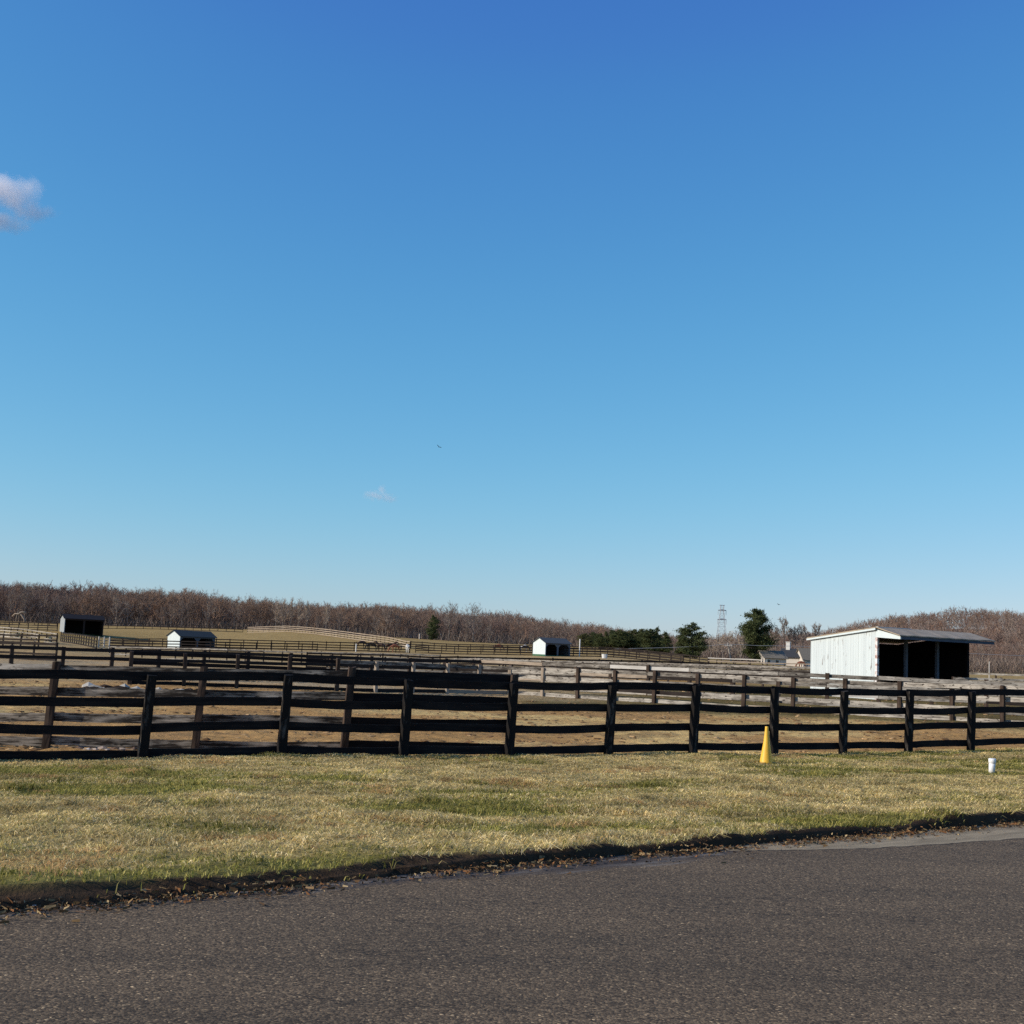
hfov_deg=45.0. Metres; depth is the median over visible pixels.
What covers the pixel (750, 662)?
paddock fence
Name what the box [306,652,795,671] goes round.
paddock fence
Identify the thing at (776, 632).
bare tree
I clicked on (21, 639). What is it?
paddock fence
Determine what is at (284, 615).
bare tree
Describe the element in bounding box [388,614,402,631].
bare tree
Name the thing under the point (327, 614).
bare tree
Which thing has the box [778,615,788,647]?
bare tree
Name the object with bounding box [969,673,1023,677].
paddock fence
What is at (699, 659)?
paddock fence
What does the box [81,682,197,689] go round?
manure
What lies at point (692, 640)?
evergreen tree
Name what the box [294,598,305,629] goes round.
bare tree
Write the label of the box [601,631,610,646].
evergreen tree
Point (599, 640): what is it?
evergreen tree
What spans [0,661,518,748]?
paddock fence
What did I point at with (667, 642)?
evergreen tree
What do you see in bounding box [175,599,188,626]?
bare tree
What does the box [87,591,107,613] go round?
bare tree
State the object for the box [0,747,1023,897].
grass
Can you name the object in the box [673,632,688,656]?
evergreen tree
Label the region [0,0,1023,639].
sky
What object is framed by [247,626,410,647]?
paddock fence
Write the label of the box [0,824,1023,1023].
road
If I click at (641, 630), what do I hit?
evergreen tree
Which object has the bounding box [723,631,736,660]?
bare tree
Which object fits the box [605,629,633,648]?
evergreen tree
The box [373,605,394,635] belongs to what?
bare tree
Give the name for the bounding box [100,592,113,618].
bare tree
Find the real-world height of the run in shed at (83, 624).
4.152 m
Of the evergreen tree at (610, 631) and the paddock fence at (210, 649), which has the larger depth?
the evergreen tree at (610, 631)
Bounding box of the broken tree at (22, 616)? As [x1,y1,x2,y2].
[12,610,25,621]
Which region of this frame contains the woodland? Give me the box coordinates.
[0,579,1023,669]
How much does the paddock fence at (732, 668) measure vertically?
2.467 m
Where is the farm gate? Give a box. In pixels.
[98,636,110,647]
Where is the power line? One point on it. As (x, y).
(799, 646)
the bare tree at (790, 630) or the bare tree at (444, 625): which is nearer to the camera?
the bare tree at (790, 630)
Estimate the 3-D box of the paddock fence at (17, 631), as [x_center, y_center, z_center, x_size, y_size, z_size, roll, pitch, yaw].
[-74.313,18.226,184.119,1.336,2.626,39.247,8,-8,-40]
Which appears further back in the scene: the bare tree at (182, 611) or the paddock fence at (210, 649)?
the bare tree at (182, 611)
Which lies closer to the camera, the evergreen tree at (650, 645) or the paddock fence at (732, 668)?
the paddock fence at (732, 668)
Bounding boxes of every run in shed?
[59,614,105,636]
[166,630,216,648]
[531,637,571,655]
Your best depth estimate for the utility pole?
298.21 m
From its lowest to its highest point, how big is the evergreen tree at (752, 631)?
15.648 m
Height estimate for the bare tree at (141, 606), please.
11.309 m
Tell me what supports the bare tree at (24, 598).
on the ground at (40, 890)
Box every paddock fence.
[0,619,57,626]
[0,622,57,630]
[0,627,57,642]
[0,633,57,646]
[0,641,57,660]
[0,645,1023,715]
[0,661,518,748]
[0,669,1023,760]
[60,632,97,647]
[103,623,242,631]
[108,638,410,652]
[109,646,440,663]
[110,639,317,652]
[127,651,1023,721]
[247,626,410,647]
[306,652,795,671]
[326,656,809,687]
[409,641,709,662]
[415,645,683,661]
[449,657,809,681]
[708,657,762,667]
[716,660,810,669]
[952,676,1023,696]
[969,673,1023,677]
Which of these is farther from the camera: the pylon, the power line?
the pylon
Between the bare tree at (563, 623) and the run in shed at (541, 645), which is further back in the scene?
the bare tree at (563, 623)
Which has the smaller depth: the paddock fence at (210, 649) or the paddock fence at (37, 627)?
the paddock fence at (210, 649)
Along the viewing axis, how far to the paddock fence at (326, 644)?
211.42 m
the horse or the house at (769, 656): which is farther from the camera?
the house at (769, 656)
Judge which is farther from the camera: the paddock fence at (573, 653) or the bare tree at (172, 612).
the bare tree at (172, 612)
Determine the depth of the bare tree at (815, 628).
359.25 m
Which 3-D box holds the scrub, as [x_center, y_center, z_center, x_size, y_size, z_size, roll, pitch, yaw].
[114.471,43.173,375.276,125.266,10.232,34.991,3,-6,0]
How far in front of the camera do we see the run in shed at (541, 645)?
215.99 m
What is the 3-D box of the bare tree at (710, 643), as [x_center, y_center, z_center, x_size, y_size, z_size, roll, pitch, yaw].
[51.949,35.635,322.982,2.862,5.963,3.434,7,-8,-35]
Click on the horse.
(394, 645)
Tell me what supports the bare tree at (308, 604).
on the ground at (40, 890)
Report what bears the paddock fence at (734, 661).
on the ground at (40, 890)
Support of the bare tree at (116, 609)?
on the ground at (40, 890)
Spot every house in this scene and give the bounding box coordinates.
[756,650,787,664]
[780,642,799,665]
[796,648,810,666]
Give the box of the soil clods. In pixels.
[0,679,1022,754]
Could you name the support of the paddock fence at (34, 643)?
on the ground at (40, 890)
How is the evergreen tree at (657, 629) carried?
on the ground at (40, 890)
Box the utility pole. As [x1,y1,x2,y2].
[725,643,731,660]
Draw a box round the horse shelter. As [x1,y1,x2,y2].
[806,627,995,699]
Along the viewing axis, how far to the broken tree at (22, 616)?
370.00 m
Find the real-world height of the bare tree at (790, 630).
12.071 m
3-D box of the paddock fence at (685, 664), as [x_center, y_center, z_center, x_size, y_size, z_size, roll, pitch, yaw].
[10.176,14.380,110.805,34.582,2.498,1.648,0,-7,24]
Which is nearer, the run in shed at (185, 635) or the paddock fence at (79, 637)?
the paddock fence at (79, 637)
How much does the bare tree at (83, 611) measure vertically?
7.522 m
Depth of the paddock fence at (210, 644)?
197.47 m
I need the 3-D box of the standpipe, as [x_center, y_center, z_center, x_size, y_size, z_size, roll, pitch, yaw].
[9.067,4.808,23.336,0.138,0.304,0.136,3,-6,0]
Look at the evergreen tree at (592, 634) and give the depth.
367.30 m
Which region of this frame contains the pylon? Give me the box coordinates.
[716,605,726,638]
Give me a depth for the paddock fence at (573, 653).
217.21 m
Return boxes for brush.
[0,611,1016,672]
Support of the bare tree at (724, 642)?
on the ground at (40, 890)
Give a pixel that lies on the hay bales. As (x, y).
(42, 637)
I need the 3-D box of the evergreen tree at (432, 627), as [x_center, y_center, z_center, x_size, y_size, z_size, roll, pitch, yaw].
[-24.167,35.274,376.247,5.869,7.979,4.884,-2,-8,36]
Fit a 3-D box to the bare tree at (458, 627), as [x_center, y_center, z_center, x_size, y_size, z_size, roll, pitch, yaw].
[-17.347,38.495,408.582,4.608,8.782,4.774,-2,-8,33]
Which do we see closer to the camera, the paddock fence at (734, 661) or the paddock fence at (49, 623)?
the paddock fence at (734, 661)
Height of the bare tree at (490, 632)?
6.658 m
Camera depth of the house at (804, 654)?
344.56 m
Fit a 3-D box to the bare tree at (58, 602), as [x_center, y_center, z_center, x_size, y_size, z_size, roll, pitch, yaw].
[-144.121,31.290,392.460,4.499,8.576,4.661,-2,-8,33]
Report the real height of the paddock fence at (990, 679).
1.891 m
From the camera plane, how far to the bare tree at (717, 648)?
328.29 m
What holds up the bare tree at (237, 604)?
on the ground at (40, 890)
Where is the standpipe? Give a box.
[988,758,995,772]
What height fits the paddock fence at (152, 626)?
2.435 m
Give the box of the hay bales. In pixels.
[37,636,50,641]
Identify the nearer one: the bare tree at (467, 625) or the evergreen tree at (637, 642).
the evergreen tree at (637, 642)
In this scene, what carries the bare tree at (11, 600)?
on the ground at (40, 890)
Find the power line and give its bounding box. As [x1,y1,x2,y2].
[628,644,1019,655]
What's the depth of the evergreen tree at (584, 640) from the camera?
359.28 m
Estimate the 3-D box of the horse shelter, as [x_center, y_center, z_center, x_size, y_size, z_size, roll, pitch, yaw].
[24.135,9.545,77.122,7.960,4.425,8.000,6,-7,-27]
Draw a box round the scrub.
[697,637,1023,673]
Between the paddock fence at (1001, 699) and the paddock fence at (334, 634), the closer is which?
the paddock fence at (1001, 699)
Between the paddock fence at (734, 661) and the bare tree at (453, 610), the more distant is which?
the bare tree at (453, 610)
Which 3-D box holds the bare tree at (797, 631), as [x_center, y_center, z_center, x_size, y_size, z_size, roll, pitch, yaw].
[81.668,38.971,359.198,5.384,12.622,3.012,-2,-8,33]
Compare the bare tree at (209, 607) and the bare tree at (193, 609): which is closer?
the bare tree at (209, 607)
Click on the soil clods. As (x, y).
(33, 748)
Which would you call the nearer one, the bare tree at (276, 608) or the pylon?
the bare tree at (276, 608)
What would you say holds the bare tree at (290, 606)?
on the ground at (40, 890)
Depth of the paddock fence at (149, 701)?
24.86 m
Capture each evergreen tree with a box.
[423,615,440,639]
[576,633,594,647]
[587,632,598,647]
[592,633,607,646]
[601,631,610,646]
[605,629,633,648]
[606,630,617,648]
[625,629,640,650]
[631,628,653,649]
[634,636,641,650]
[637,628,668,652]
[654,626,668,653]
[655,631,674,653]
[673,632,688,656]
[674,622,712,658]
[734,606,780,661]
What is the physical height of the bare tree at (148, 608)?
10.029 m
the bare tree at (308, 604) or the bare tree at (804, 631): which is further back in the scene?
the bare tree at (308, 604)
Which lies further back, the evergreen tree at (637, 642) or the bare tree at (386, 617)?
the bare tree at (386, 617)
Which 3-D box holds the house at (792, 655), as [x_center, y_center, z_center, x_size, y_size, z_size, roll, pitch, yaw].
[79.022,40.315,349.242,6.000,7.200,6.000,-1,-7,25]
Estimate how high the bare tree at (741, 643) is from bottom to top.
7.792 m
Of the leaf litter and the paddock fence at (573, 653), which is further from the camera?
the paddock fence at (573, 653)
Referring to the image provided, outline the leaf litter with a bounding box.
[0,818,1023,925]
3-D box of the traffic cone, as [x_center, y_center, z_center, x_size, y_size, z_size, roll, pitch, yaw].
[4.939,4.530,24.005,0.304,0.723,0.304,3,-6,0]
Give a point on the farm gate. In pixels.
(104, 643)
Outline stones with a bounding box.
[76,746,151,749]
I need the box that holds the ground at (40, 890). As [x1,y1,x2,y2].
[0,614,1023,909]
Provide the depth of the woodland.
416.50 m
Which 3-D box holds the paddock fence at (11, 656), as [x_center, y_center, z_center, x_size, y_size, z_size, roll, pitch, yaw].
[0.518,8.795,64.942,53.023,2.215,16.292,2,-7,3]
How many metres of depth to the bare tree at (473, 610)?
380.93 m
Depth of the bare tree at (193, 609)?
401.61 m
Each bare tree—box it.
[2,591,19,620]
[16,591,34,617]
[53,599,64,622]
[66,596,79,612]
[79,602,91,614]
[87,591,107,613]
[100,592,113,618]
[108,594,124,625]
[121,601,133,618]
[134,594,149,618]
[136,597,156,622]
[163,602,177,627]
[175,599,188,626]
[186,599,200,624]
[202,597,217,628]
[225,594,243,625]
[268,600,280,629]
[279,600,288,628]
[286,597,296,630]
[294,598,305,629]
[302,600,310,630]
[322,602,330,632]
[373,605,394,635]
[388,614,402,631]
[439,616,453,635]
[442,603,460,640]
[455,618,463,634]
[462,621,472,641]
[463,603,482,641]
[486,624,495,642]
[558,618,567,636]
[706,638,714,658]
[711,633,723,659]
[719,634,733,659]
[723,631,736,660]
[735,635,746,660]
[771,625,781,650]
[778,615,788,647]
[787,625,801,644]
[787,627,795,642]
[798,624,807,647]
[806,621,822,636]
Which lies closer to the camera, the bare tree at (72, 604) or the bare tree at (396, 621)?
the bare tree at (396, 621)
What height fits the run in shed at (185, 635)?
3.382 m
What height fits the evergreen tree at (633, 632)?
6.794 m
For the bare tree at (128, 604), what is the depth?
401.82 m
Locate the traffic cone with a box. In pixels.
[760,726,771,762]
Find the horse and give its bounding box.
[388,644,401,651]

